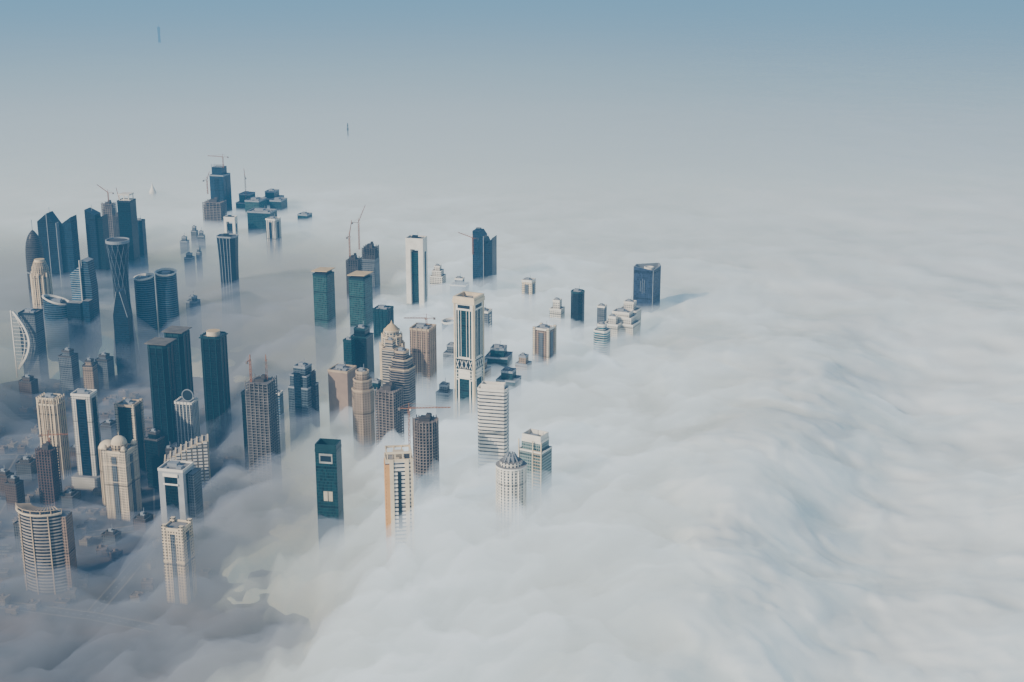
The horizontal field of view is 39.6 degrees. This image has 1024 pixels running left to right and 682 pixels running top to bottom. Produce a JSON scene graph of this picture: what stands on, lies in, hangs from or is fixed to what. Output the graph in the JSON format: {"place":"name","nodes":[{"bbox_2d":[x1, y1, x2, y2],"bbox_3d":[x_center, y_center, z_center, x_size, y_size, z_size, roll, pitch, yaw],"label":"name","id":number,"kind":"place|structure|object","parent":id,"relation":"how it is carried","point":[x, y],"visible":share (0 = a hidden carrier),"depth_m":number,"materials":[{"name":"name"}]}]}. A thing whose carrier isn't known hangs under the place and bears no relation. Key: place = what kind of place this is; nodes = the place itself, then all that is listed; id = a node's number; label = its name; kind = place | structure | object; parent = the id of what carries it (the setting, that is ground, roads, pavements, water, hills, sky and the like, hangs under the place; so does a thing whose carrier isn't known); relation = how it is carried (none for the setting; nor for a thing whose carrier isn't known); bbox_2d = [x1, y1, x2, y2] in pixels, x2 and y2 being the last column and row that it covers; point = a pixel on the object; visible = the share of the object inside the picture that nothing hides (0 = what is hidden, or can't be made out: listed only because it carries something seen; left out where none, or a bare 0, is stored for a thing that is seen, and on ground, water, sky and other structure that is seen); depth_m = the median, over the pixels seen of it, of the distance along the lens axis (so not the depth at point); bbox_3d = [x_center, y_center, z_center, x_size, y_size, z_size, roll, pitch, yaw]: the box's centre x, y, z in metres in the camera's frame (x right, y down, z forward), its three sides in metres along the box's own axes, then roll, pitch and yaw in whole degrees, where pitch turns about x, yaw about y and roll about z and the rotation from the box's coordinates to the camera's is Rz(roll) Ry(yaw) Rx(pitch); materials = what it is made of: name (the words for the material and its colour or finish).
{"place":"outdoors","nodes":[
{"label":"outdoors","id":0,"kind":"place"},
{"bbox_2d":[10,308,49,387],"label":"sail fronted tower","id":1,"kind":"structure","parent":0,"point":[34,363],"depth_m":2401.81,"materials":[{"name":"glass"}]},
{"bbox_2d":[0,388,66,510],"bbox_3d":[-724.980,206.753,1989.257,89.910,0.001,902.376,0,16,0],"label":"road","id":2,"kind":"structure","parent":0,"point":[32,447],"depth_m":2133.60,"materials":[{"name":"asphalt"}]},
{"bbox_2d":[25,220,43,307],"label":"bullet tower","id":3,"kind":"structure","parent":0,"point":[33,248],"depth_m":2608.36,"materials":[{"name":"glass"}]},
{"bbox_2d":[30,258,52,341],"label":"ribbed stone tower","id":4,"kind":"structure","parent":0,"point":[41,279],"depth_m":2562.32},
{"bbox_2d":[15,503,77,594],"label":"curved banded building","id":5,"kind":"structure","parent":0,"point":[48,548],"depth_m":1665.93,"materials":[{"name":"beige stone"}]},
{"bbox_2d":[36,392,71,479],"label":"beige column tower","id":6,"kind":"structure","parent":0,"point":[51,411],"depth_m":2003.76,"materials":[{"name":"concrete"}]},
{"bbox_2d":[37,211,80,300],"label":"gabled glass tower","id":7,"kind":"structure","parent":0,"point":[60,243],"depth_m":2764.64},
{"bbox_2d":[1,603,158,630],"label":"road","id":8,"kind":"structure","parent":0,"point":[114,620],"depth_m":1623.32,"materials":[{"name":"asphalt"}]},
{"bbox_2d":[0,601,159,631],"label":"pavement","id":9,"kind":"structure","parent":0,"point":[87,618],"depth_m":1623.04,"materials":[{"name":"concrete"}]},
{"bbox_2d":[66,257,101,362],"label":"stepped striped tower","id":10,"kind":"structure","parent":0,"point":[84,321],"depth_m":2472.73,"materials":[{"name":"blue glass"}]},
{"bbox_2d":[70,388,100,489],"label":"skyscraper","id":11,"kind":"structure","parent":0,"point":[86,421],"depth_m":1975.30,"materials":[{"name":"concrete"}]},
{"bbox_2d":[84,206,113,304],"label":"slanted slab tower","id":12,"kind":"structure","parent":0,"point":[97,228],"depth_m":2789.01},
{"bbox_2d":[101,433,141,520],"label":"domed stone tower","id":13,"kind":"structure","parent":0,"point":[120,462],"depth_m":1873.15,"materials":[{"name":"stone"}]},
{"bbox_2d":[98,439,110,505],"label":"stone annex","id":14,"kind":"object","parent":13,"relation":"attached to","point":[107,442],"visible":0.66,"depth_m":1916.93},
{"bbox_2d":[87,488,155,611],"bbox_3d":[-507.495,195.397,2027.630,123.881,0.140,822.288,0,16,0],"label":"pavement","id":15,"kind":"structure","parent":0,"point":[109,586],"depth_m":1743.62,"materials":[{"name":"concrete"}]},
{"bbox_2d":[113,289,137,382],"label":"pointed glass tower","id":16,"kind":"structure","parent":0,"point":[125,346],"depth_m":2426.08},
{"bbox_2d":[89,489,161,611],"bbox_3d":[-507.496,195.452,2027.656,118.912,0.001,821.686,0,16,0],"label":"road","id":17,"kind":"structure","parent":0,"point":[112,590],"depth_m":1743.92,"materials":[{"name":"asphalt"}]},
{"bbox_2d":[117,192,140,287],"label":"crowned slab tower","id":18,"kind":"structure","parent":0,"point":[127,217],"depth_m":2864.82,"materials":[{"name":"glass"}]},
{"bbox_2d":[114,397,146,479],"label":"dark beige tower","id":19,"kind":"structure","parent":0,"point":[129,419],"depth_m":2003.71,"materials":[{"name":"glass"}]},
{"bbox_2d":[0,522,272,538],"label":"road","id":20,"kind":"structure","parent":0,"point":[206,524],"depth_m":1852.90,"materials":[{"name":"asphalt"}]},
{"bbox_2d":[0,521,273,538],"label":"pavement","id":21,"kind":"structure","parent":0,"point":[153,528],"depth_m":1852.59,"materials":[{"name":"concrete"}]},
{"bbox_2d":[137,215,148,273],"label":"glass tower","id":22,"kind":"structure","parent":0,"point":[143,245],"depth_m":2923.56,"materials":[{"name":"glass"}]},
{"bbox_2d":[133,273,158,366],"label":"sliced glass tower","id":23,"kind":"structure","parent":0,"point":[145,302],"depth_m":2510.47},
{"bbox_2d":[154,268,179,337],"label":"round glass tower","id":24,"kind":"structure","parent":0,"point":[167,297],"depth_m":2522.70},
{"bbox_2d":[161,516,197,604],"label":"turreted cream tower","id":25,"kind":"structure","parent":0,"point":[179,559],"depth_m":1643.02,"materials":[{"name":"concrete"}]},
{"bbox_2d":[157,459,204,546],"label":"arched grey tower","id":26,"kind":"structure","parent":0,"point":[180,489],"depth_m":1784.44,"materials":[{"name":"stone"}]},
{"bbox_2d":[199,329,232,449],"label":"canopied dark tower","id":27,"kind":"structure","parent":0,"point":[215,368],"depth_m":2116.72,"materials":[{"name":"glass"}]},
{"bbox_2d":[209,164,232,222],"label":"stepped blue tower","id":28,"kind":"structure","parent":0,"point":[220,182],"depth_m":3357.41,"materials":[{"name":"glass"}]},
{"bbox_2d":[216,230,243,334],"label":"curved waist tower","id":29,"kind":"structure","parent":0,"point":[232,322],"depth_m":2709.09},
{"bbox_2d":[241,389,251,479],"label":"dark slab tower","id":30,"kind":"structure","parent":0,"point":[243,399],"depth_m":2000.45,"materials":[{"name":"concrete"}]},
{"bbox_2d":[265,214,282,264],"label":"white slab tower","id":31,"kind":"structure","parent":0,"point":[274,240],"depth_m":3106.74,"materials":[{"name":"concrete"}]},
{"bbox_2d":[276,385,285,462],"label":"pale small tower","id":32,"kind":"structure","parent":0,"point":[282,425],"depth_m":2072.44,"materials":[{"name":"concrete"}]},
{"bbox_2d":[288,361,320,464],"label":"blue grey tower","id":33,"kind":"structure","parent":0,"point":[304,409],"depth_m":2064.28,"materials":[{"name":"glass"}]},
{"bbox_2d":[311,267,336,372],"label":"canopied teal tower","id":34,"kind":"structure","parent":0,"point":[325,316],"depth_m":2462.70,"materials":[{"name":"glass"}]},
{"bbox_2d":[328,363,356,457],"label":"tan block tower","id":35,"kind":"structure","parent":0,"point":[340,380],"depth_m":2088.02,"materials":[{"name":"concrete"}]},
{"bbox_2d":[343,336,355,364],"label":"dark teal tower","id":36,"kind":"structure","parent":0,"point":[349,349],"depth_m":2179.88,"materials":[{"name":"glass"}]},
{"bbox_2d":[346,253,361,336],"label":"unfinished tower","id":37,"kind":"structure","parent":0,"point":[354,263],"depth_m":2623.02,"materials":[{"name":"concrete"}]},
{"bbox_2d":[347,271,373,339],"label":"canopied teal tower","id":38,"kind":"structure","parent":0,"point":[360,298],"depth_m":2418.85,"materials":[{"name":"glass"}]},
{"bbox_2d":[350,324,374,379],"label":"dark teal tower","id":39,"kind":"structure","parent":0,"point":[362,335],"depth_m":2195.74,"materials":[{"name":"glass"}]},
{"bbox_2d":[351,364,375,478],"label":"tan round tower","id":40,"kind":"structure","parent":0,"point":[362,388],"depth_m":2005.34,"materials":[{"name":"concrete"}]},
{"bbox_2d":[362,241,380,307],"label":"unfinished tower","id":41,"kind":"structure","parent":0,"point":[370,258],"depth_m":2681.36,"materials":[{"name":"concrete"}]},
{"bbox_2d":[373,304,393,377],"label":"dark teal tower","id":42,"kind":"structure","parent":0,"point":[383,316],"depth_m":2341.80,"materials":[{"name":"glass"}]},
{"bbox_2d":[374,381,404,493],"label":"unfinished tower","id":43,"kind":"structure","parent":0,"point":[389,400],"depth_m":1943.34,"materials":[{"name":"concrete"}]},
{"bbox_2d":[382,337,399,384],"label":"cream banded tower","id":44,"kind":"structure","parent":0,"point":[388,349],"depth_m":2083.62,"materials":[{"name":"concrete"}]},
{"bbox_2d":[379,320,404,385],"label":"conical roof tower","id":45,"kind":"structure","parent":0,"point":[391,329],"depth_m":2135.94,"materials":[{"name":"concrete"}]},
{"bbox_2d":[384,444,415,592],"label":"cream striped tower","id":46,"kind":"structure","parent":0,"point":[399,509],"depth_m":1611.29,"materials":[{"name":"concrete"}]},
{"bbox_2d":[389,347,415,455],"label":"dark banded tower","id":47,"kind":"structure","parent":0,"point":[402,370],"depth_m":2041.38,"materials":[{"name":"concrete"}]},
{"bbox_2d":[405,235,428,335],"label":"white portal tower","id":48,"kind":"structure","parent":0,"point":[417,280],"depth_m":2567.35,"materials":[{"name":"concrete"}]},
{"bbox_2d":[412,412,439,545],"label":"unfinished round tower","id":49,"kind":"structure","parent":0,"point":[426,478],"depth_m":1785.40,"materials":[{"name":"concrete"}]},
{"bbox_2d":[430,264,446,328],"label":"white stepped building","id":50,"kind":"structure","parent":0,"point":[438,294],"depth_m":2727.03,"materials":[{"name":"concrete"}]},
{"bbox_2d":[452,291,484,441],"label":"white framed skyscraper","id":51,"kind":"structure","parent":0,"point":[469,358],"depth_m":2078.19,"materials":[{"name":"concrete"}]},
{"bbox_2d":[484,307,491,356],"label":"grey banded tower","id":52,"kind":"structure","parent":0,"point":[487,328],"depth_m":2407.30,"materials":[{"name":"concrete"}]},
{"bbox_2d":[0,147,983,681],"bbox_3d":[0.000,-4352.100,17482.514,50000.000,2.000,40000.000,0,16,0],"label":"ground","id":53,"kind":"structure","parent":0,"point":[210,633],"depth_m":1706.95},
{"bbox_2d":[0,467,13,496],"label":"building","id":54,"kind":"structure","parent":53,"relation":"on","point":[5,474],"depth_m":1955.74,"materials":[{"name":"concrete"}]},
{"bbox_2d":[4,475,25,514],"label":"skyscraper","id":55,"kind":"structure","parent":53,"relation":"on","point":[14,488],"depth_m":1897.12,"materials":[{"name":"concrete"}]},
{"bbox_2d":[15,456,38,480],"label":"building","id":56,"kind":"structure","parent":53,"relation":"on","point":[26,468],"depth_m":2015.61,"materials":[{"name":"concrete"}]},
{"bbox_2d":[18,371,39,407],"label":"skyscraper","id":57,"kind":"structure","parent":53,"relation":"on","point":[28,389],"depth_m":2319.72,"materials":[{"name":"concrete"}]},
{"bbox_2d":[35,441,62,508],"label":"unfinished tower","id":58,"kind":"structure","parent":53,"relation":"on","point":[49,470],"depth_m":1910.47,"materials":[{"name":"grey concrete"}]},
{"bbox_2d":[42,294,69,361],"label":"curved low block","id":59,"kind":"structure","parent":53,"relation":"on","point":[56,323],"depth_m":2495.19,"materials":[{"name":"blue glass"}]},
{"bbox_2d":[58,344,80,394],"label":"skyscraper","id":60,"kind":"structure","parent":53,"relation":"on","point":[68,359],"depth_m":2374.05,"materials":[{"name":"concrete"}]},
{"bbox_2d":[58,485,81,508],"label":"building","id":61,"kind":"structure","parent":53,"relation":"on","point":[70,498],"depth_m":1922.12,"materials":[{"name":"glass"}]},
{"bbox_2d":[82,354,99,396],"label":"skyscraper","id":62,"kind":"structure","parent":53,"relation":"on","point":[90,373],"depth_m":2354.64,"materials":[{"name":"concrete"}]},
{"bbox_2d":[95,352,115,389],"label":"skyscraper","id":63,"kind":"structure","parent":53,"relation":"on","point":[106,369],"depth_m":2405.76,"materials":[{"name":"glass"}]},
{"bbox_2d":[100,419,116,439],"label":"building","id":64,"kind":"structure","parent":53,"relation":"on","point":[107,428],"depth_m":2179.94,"materials":[{"name":"concrete"}]},
{"bbox_2d":[101,200,116,237],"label":"unfinished tower","id":65,"kind":"structure","parent":53,"relation":"on","point":[109,208],"depth_m":3117.63,"materials":[{"name":"concrete"}]},
{"bbox_2d":[101,524,121,546],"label":"building","id":66,"kind":"structure","parent":53,"relation":"on","point":[111,536],"depth_m":1806.16,"materials":[{"name":"concrete"}]},
{"bbox_2d":[105,237,141,372],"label":"waisted lattice tower","id":67,"kind":"structure","parent":53,"relation":"on","point":[118,250],"depth_m":2456.14,"materials":[{"name":"dark blue glass"},{"name":"pale metal"}]},
{"bbox_2d":[133,507,153,533],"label":"building","id":68,"kind":"structure","parent":53,"relation":"on","point":[143,521],"depth_m":1844.97,"materials":[{"name":"concrete"}]},
{"bbox_2d":[144,428,165,488],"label":"skyscraper","id":69,"kind":"structure","parent":53,"relation":"on","point":[154,439],"depth_m":1977.37,"materials":[{"name":"glass"}]},
{"bbox_2d":[144,337,177,447],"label":"canopied dark tower","id":70,"kind":"structure","parent":53,"relation":"on","point":[162,372],"depth_m":2099.27,"materials":[{"name":"glass"}]},
{"bbox_2d":[161,326,193,397],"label":"canopied dark tower","id":71,"kind":"structure","parent":53,"relation":"on","point":[183,359],"depth_m":2161.40,"materials":[{"name":"glass"}]},
{"bbox_2d":[180,232,189,264],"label":"block","id":72,"kind":"structure","parent":53,"relation":"on","point":[184,246],"depth_m":3059.03,"materials":[{"name":"concrete"}]},
{"bbox_2d":[174,389,200,447],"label":"ring topped tower","id":73,"kind":"structure","parent":53,"relation":"on","point":[186,405],"depth_m":2054.64,"materials":[{"name":"concrete"}]},
{"bbox_2d":[164,434,211,490],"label":"fan shaped building","id":74,"kind":"structure","parent":53,"relation":"on","point":[195,450],"depth_m":1969.06,"materials":[{"name":"concrete"}]},
{"bbox_2d":[184,249,196,287],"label":"block","id":75,"kind":"structure","parent":53,"relation":"on","point":[190,269],"depth_m":2937.39,"materials":[{"name":"glass"}]},
{"bbox_2d":[186,291,201,348],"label":"block","id":76,"kind":"structure","parent":53,"relation":"on","point":[193,311],"depth_m":2598.30,"materials":[{"name":"concrete"}]},
{"bbox_2d":[196,246,203,281],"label":"block","id":77,"kind":"structure","parent":53,"relation":"on","point":[199,265],"depth_m":2956.54,"materials":[{"name":"concrete"}]},
{"bbox_2d":[202,197,226,237],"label":"unfinished block","id":78,"kind":"structure","parent":53,"relation":"on","point":[215,211],"depth_m":3282.39,"materials":[{"name":"concrete"}]},
{"bbox_2d":[223,215,238,249],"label":"white gate block","id":79,"kind":"structure","parent":53,"relation":"on","point":[232,227],"depth_m":3142.48,"materials":[{"name":"concrete"}]},
{"bbox_2d":[235,191,254,221],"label":"stepped glass block","id":80,"kind":"structure","parent":53,"relation":"on","point":[240,210],"depth_m":3426.68,"materials":[{"name":"glass"}]},
{"bbox_2d":[244,197,266,224],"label":"glass block","id":81,"kind":"structure","parent":53,"relation":"on","point":[255,202],"depth_m":3384.08,"materials":[{"name":"glass"}]},
{"bbox_2d":[247,208,276,248],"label":"teal slab block","id":82,"kind":"structure","parent":53,"relation":"on","point":[256,217],"depth_m":3181.71,"materials":[{"name":"glass"}]},
{"bbox_2d":[245,374,282,501],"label":"unfinished tower","id":83,"kind":"structure","parent":53,"relation":"on","point":[263,434],"depth_m":1926.66,"materials":[{"name":"grey concrete"}]},
{"bbox_2d":[269,197,287,223],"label":"glass block","id":84,"kind":"structure","parent":53,"relation":"on","point":[279,204],"depth_m":3413.50,"materials":[{"name":"glass"}]},
{"bbox_2d":[297,212,312,233],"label":"block","id":85,"kind":"structure","parent":53,"relation":"on","point":[305,224],"depth_m":3289.95,"materials":[{"name":"concrete"}]},
{"bbox_2d":[315,438,345,572],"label":"dark teal slab","id":86,"kind":"structure","parent":53,"relation":"on","point":[329,487],"depth_m":1674.28,"materials":[{"name":"glass"}]},
{"bbox_2d":[409,322,436,416],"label":"brown tower","id":87,"kind":"structure","parent":53,"relation":"on","point":[423,346],"depth_m":2127.91,"materials":[{"name":"concrete"}]},
{"bbox_2d":[435,378,453,440],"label":"flat roof block","id":88,"kind":"structure","parent":53,"relation":"on","point":[444,396],"depth_m":2107.27,"materials":[{"name":"concrete"}]},
{"bbox_2d":[441,317,453,350],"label":"curved roof block","id":89,"kind":"structure","parent":53,"relation":"on","point":[447,330],"depth_m":2399.73,"materials":[{"name":"white concrete"}]},
{"bbox_2d":[443,342,453,394],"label":"flat roof block","id":90,"kind":"structure","parent":53,"relation":"on","point":[448,364],"depth_m":2264.89,"materials":[{"name":"concrete"}]},
{"bbox_2d":[450,273,468,316],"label":"skyscraper","id":91,"kind":"structure","parent":53,"relation":"on","point":[458,285],"depth_m":2707.13,"materials":[{"name":"concrete"}]},
{"bbox_2d":[472,227,496,305],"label":"peaked blue tower","id":92,"kind":"structure","parent":53,"relation":"on","point":[484,251],"depth_m":2727.24,"materials":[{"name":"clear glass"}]},
{"bbox_2d":[484,344,512,381],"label":"flat roof block","id":93,"kind":"structure","parent":53,"relation":"on","point":[499,357],"depth_m":2223.72,"materials":[{"name":"concrete"}]},
{"bbox_2d":[496,367,521,428],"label":"flat roof block","id":94,"kind":"structure","parent":53,"relation":"on","point":[510,377],"depth_m":2122.53,"materials":[{"name":"glass"}]},
{"bbox_2d":[515,352,531,393],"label":"flat roof block","id":95,"kind":"structure","parent":53,"relation":"on","point":[523,365],"depth_m":2216.34,"materials":[{"name":"concrete"}]},
{"bbox_2d":[518,428,551,535],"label":"grey teal slab","id":96,"kind":"structure","parent":53,"relation":"on","point":[535,451],"depth_m":1707.99,"materials":[{"name":"concrete"}]},
{"bbox_2d":[605,314,621,358],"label":"white terraced block","id":97,"kind":"structure","parent":53,"relation":"on","point":[613,324],"depth_m":2421.73,"materials":[{"name":"concrete"}]},
{"bbox_2d":[621,296,641,348],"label":"white terraced block","id":98,"kind":"structure","parent":53,"relation":"on","point":[630,304],"depth_m":2467.33,"materials":[{"name":"concrete"}]},
{"bbox_2d":[477,381,508,507],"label":"white banded skyscraper","id":99,"kind":"structure","parent":0,"point":[493,422],"depth_m":1837.32,"materials":[{"name":"concrete"}]},
{"bbox_2d":[495,451,526,563],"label":"round white tower","id":100,"kind":"structure","parent":0,"point":[511,482],"depth_m":1638.48,"materials":[{"name":"concrete"}]},
{"bbox_2d":[0,0,1023,681],"bbox_3d":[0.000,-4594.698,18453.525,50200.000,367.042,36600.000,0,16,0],"label":"fog deck","id":101,"kind":"structure","parent":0,"point":[786,442],"depth_m":2998.48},
{"bbox_2d":[522,277,535,324],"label":"cream small tower","id":102,"kind":"structure","parent":0,"point":[528,300],"depth_m":2636.41,"materials":[{"name":"concrete"}]},
{"bbox_2d":[532,322,556,386],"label":"brown corner tower","id":103,"kind":"structure","parent":0,"point":[544,355],"depth_m":2267.80,"materials":[{"name":"concrete"}]},
{"bbox_2d":[549,297,564,343],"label":"white small tower","id":104,"kind":"structure","parent":0,"point":[557,313],"depth_m":2512.45,"materials":[{"name":"concrete"}]},
{"bbox_2d":[570,285,584,350],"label":"dark round tower","id":105,"kind":"structure","parent":0,"point":[577,320],"depth_m":2490.85,"materials":[{"name":"glass"}]},
{"bbox_2d":[593,321,610,365],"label":"teal white tower","id":106,"kind":"structure","parent":0,"point":[601,343],"depth_m":2348.17,"materials":[{"name":"concrete"}]},
{"bbox_2d":[597,303,606,326],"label":"grey small tower","id":107,"kind":"structure","parent":0,"point":[602,312],"depth_m":2494.65,"materials":[{"name":"concrete"}]},
{"bbox_2d":[605,308,639,353],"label":"white terraced building","id":108,"kind":"structure","parent":0,"point":[630,332],"depth_m":2431.30,"materials":[{"name":"concrete"}]},
{"bbox_2d":[633,263,660,313],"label":"triangular tower","id":109,"kind":"structure","parent":0,"point":[646,284],"depth_m":2586.91,"materials":[{"name":"blue glass"}]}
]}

